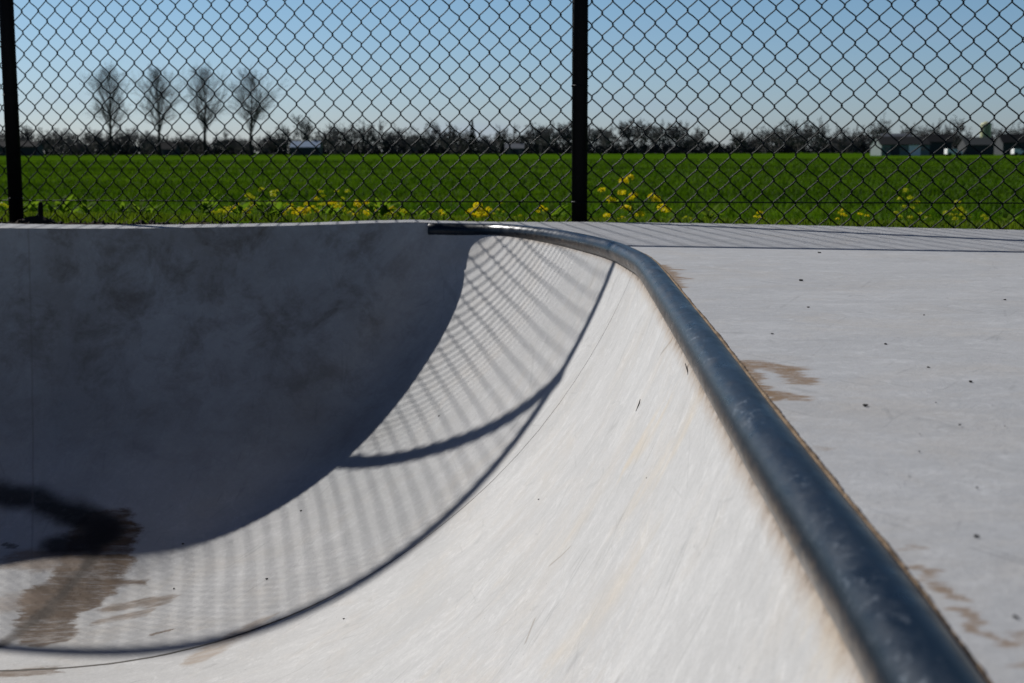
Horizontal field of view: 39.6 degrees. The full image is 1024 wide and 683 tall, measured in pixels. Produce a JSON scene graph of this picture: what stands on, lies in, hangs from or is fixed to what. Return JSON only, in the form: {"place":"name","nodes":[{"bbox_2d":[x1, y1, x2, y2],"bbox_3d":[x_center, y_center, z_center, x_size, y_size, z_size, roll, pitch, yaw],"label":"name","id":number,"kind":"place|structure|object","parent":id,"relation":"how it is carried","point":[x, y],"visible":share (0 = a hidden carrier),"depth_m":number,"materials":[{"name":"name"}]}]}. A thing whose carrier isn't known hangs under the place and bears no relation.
{"place":"outdoors","nodes":[
{"label":"outdoors","id":0,"kind":"place"},
{"bbox_2d":[161,141,180,154],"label":"farm house","id":1,"kind":"structure","parent":0,"point":[166,148],"depth_m":531.93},
{"bbox_2d":[290,139,322,154],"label":"farm house","id":2,"kind":"structure","parent":0,"point":[306,147],"depth_m":471.87,"materials":[{"name":"white"}]},
{"bbox_2d":[0,151,1023,228],"bbox_3d":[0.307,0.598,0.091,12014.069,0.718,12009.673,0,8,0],"label":"ground","id":3,"kind":"structure","parent":0,"point":[473,156],"depth_m":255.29,"materials":[{"name":"plant"}]},
{"bbox_2d":[2,124,35,140],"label":"bare tree","id":4,"kind":"object","parent":3,"relation":"on","point":[28,131],"visible":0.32,"depth_m":630.54,"materials":[{"name":"grey plant"}]},
{"bbox_2d":[0,141,43,155],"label":"shed","id":5,"kind":"structure","parent":3,"relation":"on","point":[28,148],"depth_m":511.24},
{"bbox_2d":[19,216,55,223],"bbox_3d":[-1.830,-0.468,5.486,0.148,0.035,0.074,-1,8,-8],"label":"soil mound","id":6,"kind":"object","parent":3,"relation":"on","point":[36,219],"visible":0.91,"depth_m":5.46,"materials":[{"name":"soil"}]},
{"bbox_2d":[22,127,59,151],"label":"bare tree","id":7,"kind":"object","parent":3,"relation":"on","point":[48,138],"visible":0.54,"depth_m":561.44,"materials":[{"name":"grey plant"}]},
{"bbox_2d":[38,125,74,154],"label":"bare tree","id":8,"kind":"object","parent":3,"relation":"on","point":[60,145],"visible":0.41,"depth_m":600.66,"materials":[{"name":"grey plant"}]},
{"bbox_2d":[46,194,76,215],"bbox_3d":[-2.201,-0.655,6.966,0.176,0.138,0.156,4,9,27],"label":"leafy weed","id":9,"kind":"object","parent":3,"relation":"on","point":[62,208],"visible":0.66,"depth_m":6.95,"materials":[{"name":"green plant"}]},
{"bbox_2d":[58,129,98,155],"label":"bare tree","id":10,"kind":"object","parent":3,"relation":"on","point":[76,147],"visible":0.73,"depth_m":563.62,"materials":[{"name":"grey plant"}]},
{"bbox_2d":[74,198,95,220],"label":"leafy weed","id":11,"kind":"object","parent":3,"relation":"on","point":[88,206],"visible":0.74,"depth_m":6.41,"materials":[{"name":"green plant"}]},
{"bbox_2d":[80,126,107,153],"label":"bare tree","id":12,"kind":"object","parent":3,"relation":"on","point":[98,137],"visible":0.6,"depth_m":581.75,"materials":[{"name":"grey plant"}]},
{"bbox_2d":[80,63,137,155],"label":"poplar tree","id":13,"kind":"object","parent":3,"relation":"on","point":[110,107],"visible":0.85,"depth_m":463.37,"materials":[{"name":"brown plant"}]},
{"bbox_2d":[101,123,140,154],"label":"bare tree","id":14,"kind":"object","parent":3,"relation":"on","point":[116,140],"visible":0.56,"depth_m":622.68,"materials":[{"name":"grey plant"}]},
{"bbox_2d":[115,141,138,154],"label":"dark bush","id":15,"kind":"object","parent":3,"relation":"on","point":[125,152],"visible":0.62,"depth_m":619.08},
{"bbox_2d":[117,130,157,154],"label":"bare tree","id":16,"kind":"object","parent":3,"relation":"on","point":[139,140],"visible":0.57,"depth_m":613.87,"materials":[{"name":"grey plant"}]},
{"bbox_2d":[127,197,151,220],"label":"leafy weed","id":17,"kind":"object","parent":3,"relation":"on","point":[140,207],"visible":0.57,"depth_m":6.56,"materials":[{"name":"green plant"}]},
{"bbox_2d":[138,131,172,154],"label":"bare tree","id":18,"kind":"object","parent":3,"relation":"on","point":[150,146],"visible":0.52,"depth_m":568.48,"materials":[{"name":"grey plant"}]},
{"bbox_2d":[128,64,191,155],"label":"poplar tree","id":19,"kind":"object","parent":3,"relation":"on","point":[155,74],"visible":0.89,"depth_m":462.79,"materials":[{"name":"brown plant"}]},
{"bbox_2d":[166,131,200,153],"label":"bare tree","id":20,"kind":"object","parent":3,"relation":"on","point":[176,140],"visible":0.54,"depth_m":593.12,"materials":[{"name":"grey plant"}]},
{"bbox_2d":[179,134,209,154],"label":"bare tree","id":21,"kind":"object","parent":3,"relation":"on","point":[199,143],"visible":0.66,"depth_m":595.21,"materials":[{"name":"grey plant"}]},
{"bbox_2d":[182,193,217,219],"bbox_3d":[-1.337,-0.582,6.197,0.152,0.128,0.125,5,9,33],"label":"leafy weed","id":22,"kind":"object","parent":3,"relation":"on","point":[203,210],"visible":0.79,"depth_m":6.19,"materials":[{"name":"green plant"}]},
{"bbox_2d":[177,62,234,155],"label":"poplar tree","id":23,"kind":"object","parent":3,"relation":"on","point":[202,116],"visible":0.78,"depth_m":463.00,"materials":[{"name":"brown plant"}]},
{"bbox_2d":[194,140,218,154],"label":"dark bush","id":24,"kind":"object","parent":3,"relation":"on","point":[212,151],"visible":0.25,"depth_m":624.88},
{"bbox_2d":[214,131,242,154],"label":"bare tree","id":25,"kind":"object","parent":3,"relation":"on","point":[225,135],"visible":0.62,"depth_m":616.82,"materials":[{"name":"grey plant"}]},
{"bbox_2d":[220,196,253,214],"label":"leafy weed","id":26,"kind":"object","parent":3,"relation":"on","point":[242,205],"visible":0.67,"depth_m":6.50,"materials":[{"name":"green plant"}]},
{"bbox_2d":[229,135,265,154],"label":"bare tree","id":27,"kind":"object","parent":3,"relation":"on","point":[246,148],"visible":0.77,"depth_m":592.19,"materials":[{"name":"grey plant"}]},
{"bbox_2d":[218,62,290,155],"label":"poplar tree","id":28,"kind":"object","parent":3,"relation":"on","point":[254,106],"visible":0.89,"depth_m":463.37,"materials":[{"name":"brown plant"}]},
{"bbox_2d":[245,187,278,215],"bbox_3d":[-1.387,-0.724,7.877,0.198,0.260,0.142,0,8,0],"label":"flowering weed","id":29,"kind":"object","parent":3,"relation":"on","point":[252,197],"visible":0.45,"depth_m":7.87,"materials":[{"name":"yellow plant"}]},
{"bbox_2d":[255,196,285,221],"bbox_3d":[-1.062,-0.572,6.173,0.156,0.119,0.122,6,10,39],"label":"leafy weed","id":30,"kind":"object","parent":3,"relation":"on","point":[267,206],"visible":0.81,"depth_m":6.19,"materials":[{"name":"green plant"}]},
{"bbox_2d":[257,131,283,154],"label":"bare tree","id":31,"kind":"object","parent":3,"relation":"on","point":[269,144],"visible":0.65,"depth_m":621.70,"materials":[{"name":"grey plant"}]},
{"bbox_2d":[267,124,295,153],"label":"bare tree","id":32,"kind":"object","parent":3,"relation":"on","point":[282,139],"visible":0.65,"depth_m":615.70,"materials":[{"name":"grey plant"}]},
{"bbox_2d":[268,199,296,216],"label":"leafy weed","id":33,"kind":"object","parent":3,"relation":"on","point":[278,205],"visible":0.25,"depth_m":6.77,"materials":[{"name":"green plant"}]},
{"bbox_2d":[290,113,317,140],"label":"bare tree","id":34,"kind":"object","parent":3,"relation":"on","point":[307,129],"visible":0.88,"depth_m":533.90,"materials":[{"name":"grey plant"}]},
{"bbox_2d":[311,123,339,154],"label":"bare tree","id":35,"kind":"object","parent":3,"relation":"on","point":[322,137],"visible":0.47,"depth_m":623.73,"materials":[{"name":"grey plant"}]},
{"bbox_2d":[317,189,360,214],"bbox_3d":[-0.948,-0.707,7.777,0.220,0.256,0.141,3,8,22],"label":"flowering weed","id":36,"kind":"object","parent":3,"relation":"on","point":[341,204],"visible":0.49,"depth_m":7.75,"materials":[{"name":"yellow plant"}]},
{"bbox_2d":[322,124,365,154],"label":"bare tree","id":37,"kind":"object","parent":3,"relation":"on","point":[346,148],"visible":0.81,"depth_m":557.68,"materials":[{"name":"grey plant"}]},
{"bbox_2d":[333,200,369,215],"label":"flowering weed","id":38,"kind":"object","parent":3,"relation":"on","point":[358,204],"visible":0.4,"depth_m":7.48,"materials":[{"name":"yellow plant"}]},
{"bbox_2d":[355,142,379,153],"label":"dark bush","id":39,"kind":"object","parent":3,"relation":"on","point":[367,149],"visible":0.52,"depth_m":639.74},
{"bbox_2d":[355,119,381,154],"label":"bare tree","id":40,"kind":"object","parent":3,"relation":"on","point":[369,135],"visible":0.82,"depth_m":558.87,"materials":[{"name":"grey plant"}]},
{"bbox_2d":[360,197,401,215],"bbox_3d":[-0.552,-0.562,6.040,0.192,0.133,0.168,0,8,0],"label":"leafy weed","id":41,"kind":"object","parent":3,"relation":"on","point":[382,211],"visible":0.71,"depth_m":6.03,"materials":[{"name":"green plant"}]},
{"bbox_2d":[371,120,401,152],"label":"bare tree","id":42,"kind":"object","parent":3,"relation":"on","point":[384,135],"visible":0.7,"depth_m":628.02,"materials":[{"name":"grey plant"}]},
{"bbox_2d":[382,137,404,153],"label":"dark bush","id":43,"kind":"object","parent":3,"relation":"on","point":[388,147],"visible":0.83,"depth_m":622.25,"materials":[{"name":"plant"}]},
{"bbox_2d":[385,121,417,153],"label":"bare tree","id":44,"kind":"object","parent":3,"relation":"on","point":[400,145],"visible":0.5,"depth_m":629.50,"materials":[{"name":"grey plant"}]},
{"bbox_2d":[403,128,430,154],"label":"bare tree","id":45,"kind":"object","parent":3,"relation":"on","point":[417,143],"visible":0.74,"depth_m":567.32,"materials":[{"name":"grey plant"}]},
{"bbox_2d":[411,133,432,153],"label":"dark bush","id":46,"kind":"object","parent":3,"relation":"on","point":[420,151],"visible":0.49,"depth_m":632.55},
{"bbox_2d":[423,121,445,153],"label":"bare tree","id":47,"kind":"object","parent":3,"relation":"on","point":[432,139],"visible":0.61,"depth_m":625.44,"materials":[{"name":"grey plant"}]},
{"bbox_2d":[433,121,457,154],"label":"bare tree","id":48,"kind":"object","parent":3,"relation":"on","point":[449,139],"visible":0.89,"depth_m":571.69,"materials":[{"name":"grey plant"}]},
{"bbox_2d":[442,129,476,153],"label":"bare tree","id":49,"kind":"object","parent":3,"relation":"on","point":[462,143],"visible":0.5,"depth_m":595.66,"materials":[{"name":"grey plant"}]},
{"bbox_2d":[465,120,480,154],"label":"pine tree","id":50,"kind":"object","parent":3,"relation":"on","point":[472,134],"visible":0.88,"depth_m":553.70,"materials":[{"name":"black plant"}]},
{"bbox_2d":[465,202,491,219],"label":"flowering weed","id":51,"kind":"object","parent":3,"relation":"on","point":[479,212],"visible":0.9,"depth_m":5.89,"materials":[{"name":"yellow plant"}]},
{"bbox_2d":[477,129,502,153],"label":"bare tree","id":52,"kind":"object","parent":3,"relation":"on","point":[484,145],"visible":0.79,"depth_m":584.38,"materials":[{"name":"grey plant"}]},
{"bbox_2d":[492,124,508,151],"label":"bare tree","id":53,"kind":"object","parent":3,"relation":"on","point":[503,136],"visible":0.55,"depth_m":613.39,"materials":[{"name":"grey plant"}]},
{"bbox_2d":[0,218,1004,229],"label":"soil clods","id":54,"kind":"object","parent":3,"relation":"on","point":[140,222],"visible":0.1,"depth_m":5.44,"materials":[{"name":"soil"}]},
{"bbox_2d":[0,220,1023,682],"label":"concrete deck","id":55,"kind":"structure","parent":3,"relation":"on","point":[930,486],"depth_m":1.61,"materials":[{"name":"concrete"}]},
{"bbox_2d":[0,222,864,682],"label":"skate bowl","id":56,"kind":"object","parent":55,"relation":"in","point":[470,458],"visible":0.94,"depth_m":3.76,"materials":[{"name":"concrete"}]},
{"bbox_2d":[428,223,985,682],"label":"coping pipe","id":57,"kind":"object","parent":56,"relation":"attached to","point":[888,623],"visible":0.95,"depth_m":0.93,"materials":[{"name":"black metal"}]},
{"bbox_2d":[629,246,991,682],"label":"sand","id":58,"kind":"structure","parent":55,"relation":"on","point":[893,554],"depth_m":0.98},
{"bbox_2d":[0,0,1023,229],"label":"chain link fence","id":59,"kind":"object","parent":3,"relation":"on","point":[579,99],"visible":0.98,"depth_m":4.97,"materials":[{"name":"metal"}]},
{"bbox_2d":[0,210,1023,229],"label":"verge grass","id":60,"kind":"structure","parent":3,"relation":"on","point":[148,216],"depth_m":5.75,"materials":[{"name":"plant"}]},
{"bbox_2d":[504,125,532,148],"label":"bare tree","id":61,"kind":"object","parent":3,"relation":"on","point":[521,140],"visible":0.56,"depth_m":602.34,"materials":[{"name":"grey plant"}]},
{"bbox_2d":[524,122,550,153],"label":"bare tree","id":62,"kind":"object","parent":3,"relation":"on","point":[533,135],"visible":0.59,"depth_m":606.94,"materials":[{"name":"grey plant"}]},
{"bbox_2d":[535,138,558,153],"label":"dark bush","id":63,"kind":"object","parent":3,"relation":"on","point":[547,152],"visible":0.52,"depth_m":628.46,"materials":[{"name":"plant"}]},
{"bbox_2d":[536,120,563,153],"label":"bare tree","id":64,"kind":"object","parent":3,"relation":"on","point":[547,136],"visible":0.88,"depth_m":560.22,"materials":[{"name":"grey plant"}]},
{"bbox_2d":[536,203,568,217],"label":"leafy weed","id":65,"kind":"object","parent":3,"relation":"on","point":[552,209],"visible":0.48,"depth_m":6.43,"materials":[{"name":"green plant"}]},
{"bbox_2d":[554,121,571,153],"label":"bare tree","id":66,"kind":"object","parent":3,"relation":"on","point":[568,136],"visible":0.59,"depth_m":625.06,"materials":[{"name":"grey plant"}]},
{"bbox_2d":[588,124,610,153],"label":"bare tree","id":67,"kind":"object","parent":3,"relation":"on","point":[593,136],"visible":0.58,"depth_m":615.00,"materials":[{"name":"grey plant"}]},
{"bbox_2d":[598,125,621,153],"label":"bare tree","id":68,"kind":"object","parent":3,"relation":"on","point":[611,136],"visible":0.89,"depth_m":572.66,"materials":[{"name":"grey plant"}]},
{"bbox_2d":[610,144,632,153],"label":"dark bush","id":69,"kind":"object","parent":3,"relation":"on","point":[615,152],"visible":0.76,"depth_m":632.55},
{"bbox_2d":[614,118,639,153],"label":"bare tree","id":70,"kind":"object","parent":3,"relation":"on","point":[628,132],"visible":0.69,"depth_m":629.94,"materials":[{"name":"grey plant"}]},
{"bbox_2d":[599,174,670,218],"bbox_3d":[0.542,-0.616,6.271,0.328,0.243,0.121,0,8,0],"label":"flowering weed","id":71,"kind":"object","parent":3,"relation":"on","point":[640,212],"visible":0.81,"depth_m":6.28,"materials":[{"name":"yellow plant"}]},
{"bbox_2d":[621,142,649,153],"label":"dark bush","id":72,"kind":"object","parent":3,"relation":"on","point":[627,147],"visible":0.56,"depth_m":632.75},
{"bbox_2d":[631,118,656,152],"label":"bare tree","id":73,"kind":"object","parent":3,"relation":"on","point":[651,129],"visible":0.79,"depth_m":564.95,"materials":[{"name":"grey plant"}]},
{"bbox_2d":[633,140,665,153],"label":"dark bush","id":74,"kind":"object","parent":3,"relation":"on","point":[655,149],"visible":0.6,"depth_m":619.02,"materials":[{"name":"plant"}]},
{"bbox_2d":[650,120,671,153],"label":"bare tree","id":75,"kind":"object","parent":3,"relation":"on","point":[656,135],"visible":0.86,"depth_m":556.14,"materials":[{"name":"grey plant"}]},
{"bbox_2d":[663,120,688,153],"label":"bare tree","id":76,"kind":"object","parent":3,"relation":"on","point":[676,134],"visible":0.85,"depth_m":561.98,"materials":[{"name":"grey plant"}]},
{"bbox_2d":[675,139,706,153],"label":"dark bush","id":77,"kind":"object","parent":3,"relation":"on","point":[685,149],"visible":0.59,"depth_m":626.31,"materials":[{"name":"plant"}]},
{"bbox_2d":[681,126,705,153],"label":"bare tree","id":78,"kind":"object","parent":3,"relation":"on","point":[690,140],"visible":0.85,"depth_m":553.23,"materials":[{"name":"grey plant"}]},
{"bbox_2d":[690,203,723,220],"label":"leafy weed","id":79,"kind":"object","parent":3,"relation":"on","point":[706,213],"visible":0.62,"depth_m":6.19,"materials":[{"name":"green plant"}]},
{"bbox_2d":[704,142,730,153],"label":"dark bush","id":80,"kind":"object","parent":3,"relation":"on","point":[720,151],"visible":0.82,"depth_m":630.40,"materials":[{"name":"plant"}]},
{"bbox_2d":[729,128,750,153],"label":"bare tree","id":81,"kind":"object","parent":3,"relation":"on","point":[736,142],"visible":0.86,"depth_m":553.63,"materials":[{"name":"grey plant"}]},
{"bbox_2d":[732,139,761,153],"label":"dark bush","id":82,"kind":"object","parent":3,"relation":"on","point":[749,149],"visible":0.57,"depth_m":624.42,"materials":[{"name":"plant"}]},
{"bbox_2d":[741,126,779,153],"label":"bare tree","id":83,"kind":"object","parent":3,"relation":"on","point":[753,140],"visible":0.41,"depth_m":629.28,"materials":[{"name":"grey plant"}]},
{"bbox_2d":[755,125,787,153],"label":"bare tree","id":84,"kind":"object","parent":3,"relation":"on","point":[772,148],"visible":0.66,"depth_m":609.41,"materials":[{"name":"grey plant"}]},
{"bbox_2d":[769,117,809,153],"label":"bare tree","id":85,"kind":"object","parent":3,"relation":"on","point":[787,135],"visible":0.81,"depth_m":578.71,"materials":[{"name":"grey plant"}]},
{"bbox_2d":[790,136,815,152],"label":"dark bush","id":86,"kind":"object","parent":3,"relation":"on","point":[796,148],"visible":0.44,"depth_m":642.39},
{"bbox_2d":[794,119,814,152],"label":"bare tree","id":87,"kind":"object","parent":3,"relation":"on","point":[809,132],"visible":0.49,"depth_m":616.15,"materials":[{"name":"grey plant"}]},
{"bbox_2d":[811,116,830,151],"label":"bare tree","id":88,"kind":"object","parent":3,"relation":"on","point":[823,131],"visible":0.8,"depth_m":553.60,"materials":[{"name":"grey plant"}]},
{"bbox_2d":[811,139,833,152],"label":"dark bush","id":89,"kind":"object","parent":3,"relation":"on","point":[826,149],"visible":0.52,"depth_m":621.18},
{"bbox_2d":[828,123,861,153],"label":"bare tree","id":90,"kind":"object","parent":3,"relation":"on","point":[846,144],"visible":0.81,"depth_m":555.40,"materials":[{"name":"grey plant"}]},
{"bbox_2d":[844,125,877,152],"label":"bare tree","id":91,"kind":"object","parent":3,"relation":"on","point":[864,136],"visible":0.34,"depth_m":628.99,"materials":[{"name":"grey plant"}]},
{"bbox_2d":[855,135,870,152],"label":"dark bush","id":92,"kind":"object","parent":3,"relation":"on","point":[865,147],"visible":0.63,"depth_m":622.36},
{"bbox_2d":[867,112,892,143],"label":"bare tree","id":93,"kind":"object","parent":3,"relation":"on","point":[882,130],"visible":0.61,"depth_m":414.72,"materials":[{"name":"grey plant"}]},
{"bbox_2d":[895,188,930,221],"bbox_3d":[2.008,-0.627,7.186,0.195,0.295,0.142,0,8,0],"label":"flowering weed","id":94,"kind":"object","parent":3,"relation":"on","point":[909,217],"visible":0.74,"depth_m":7.18,"materials":[{"name":"yellow plant"}]},
{"bbox_2d":[913,121,940,135],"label":"bare tree","id":95,"kind":"object","parent":3,"relation":"on","point":[923,133],"visible":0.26,"depth_m":619.86,"materials":[{"name":"grey plant"}]},
{"bbox_2d":[924,134,953,154],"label":"shed","id":96,"kind":"structure","parent":3,"relation":"on","point":[936,141],"depth_m":304.31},
{"bbox_2d":[930,118,955,145],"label":"bare tree","id":97,"kind":"object","parent":3,"relation":"on","point":[947,131],"visible":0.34,"depth_m":602.22,"materials":[{"name":"grey plant"}]},
{"bbox_2d":[944,149,962,155],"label":"white van","id":98,"kind":"object","parent":3,"relation":"on","point":[948,152],"visible":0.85,"depth_m":258.86,"materials":[{"name":"paint"}]},
{"bbox_2d":[943,200,971,220],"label":"flowering weed","id":99,"kind":"object","parent":3,"relation":"on","point":[961,208],"visible":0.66,"depth_m":7.17,"materials":[{"name":"yellow plant"}]},
{"bbox_2d":[945,114,973,148],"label":"bare tree","id":100,"kind":"object","parent":3,"relation":"on","point":[958,135],"visible":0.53,"depth_m":608.39,"materials":[{"name":"grey plant"}]},
{"bbox_2d":[956,137,994,154],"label":"shed","id":101,"kind":"structure","parent":3,"relation":"on","point":[980,144],"depth_m":304.41,"materials":[{"name":"grey"}]},
{"bbox_2d":[980,121,991,136],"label":"silo","id":102,"kind":"object","parent":3,"relation":"on","point":[987,129],"visible":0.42,"depth_m":313.65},
{"bbox_2d":[991,211,1021,222],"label":"leafy weed","id":103,"kind":"object","parent":3,"relation":"on","point":[1006,217],"visible":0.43,"depth_m":6.13,"materials":[{"name":"green plant"}]},
{"bbox_2d":[994,134,1023,154],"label":"shed","id":104,"kind":"structure","parent":3,"relation":"on","point":[1004,142],"depth_m":324.66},
{"bbox_2d":[0,0,1023,152],"label":"sky","id":105,"kind":"structure","parent":0,"point":[938,16],"materials":[{"name":"blue"}]},
{"bbox_2d":[505,142,523,154],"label":"farm house","id":106,"kind":"structure","parent":0,"point":[518,148],"depth_m":511.55,"materials":[{"name":"grey"}]},
{"bbox_2d":[869,133,930,155],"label":"barn","id":107,"kind":"structure","parent":0,"point":[886,143],"depth_m":293.02,"materials":[{"name":"white paint"}]},
{"bbox_2d":[909,145,920,155],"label":"door","id":108,"kind":"structure","parent":107,"relation":"in","point":[911,147],"depth_m":292.85,"materials":[{"name":"white paint"}]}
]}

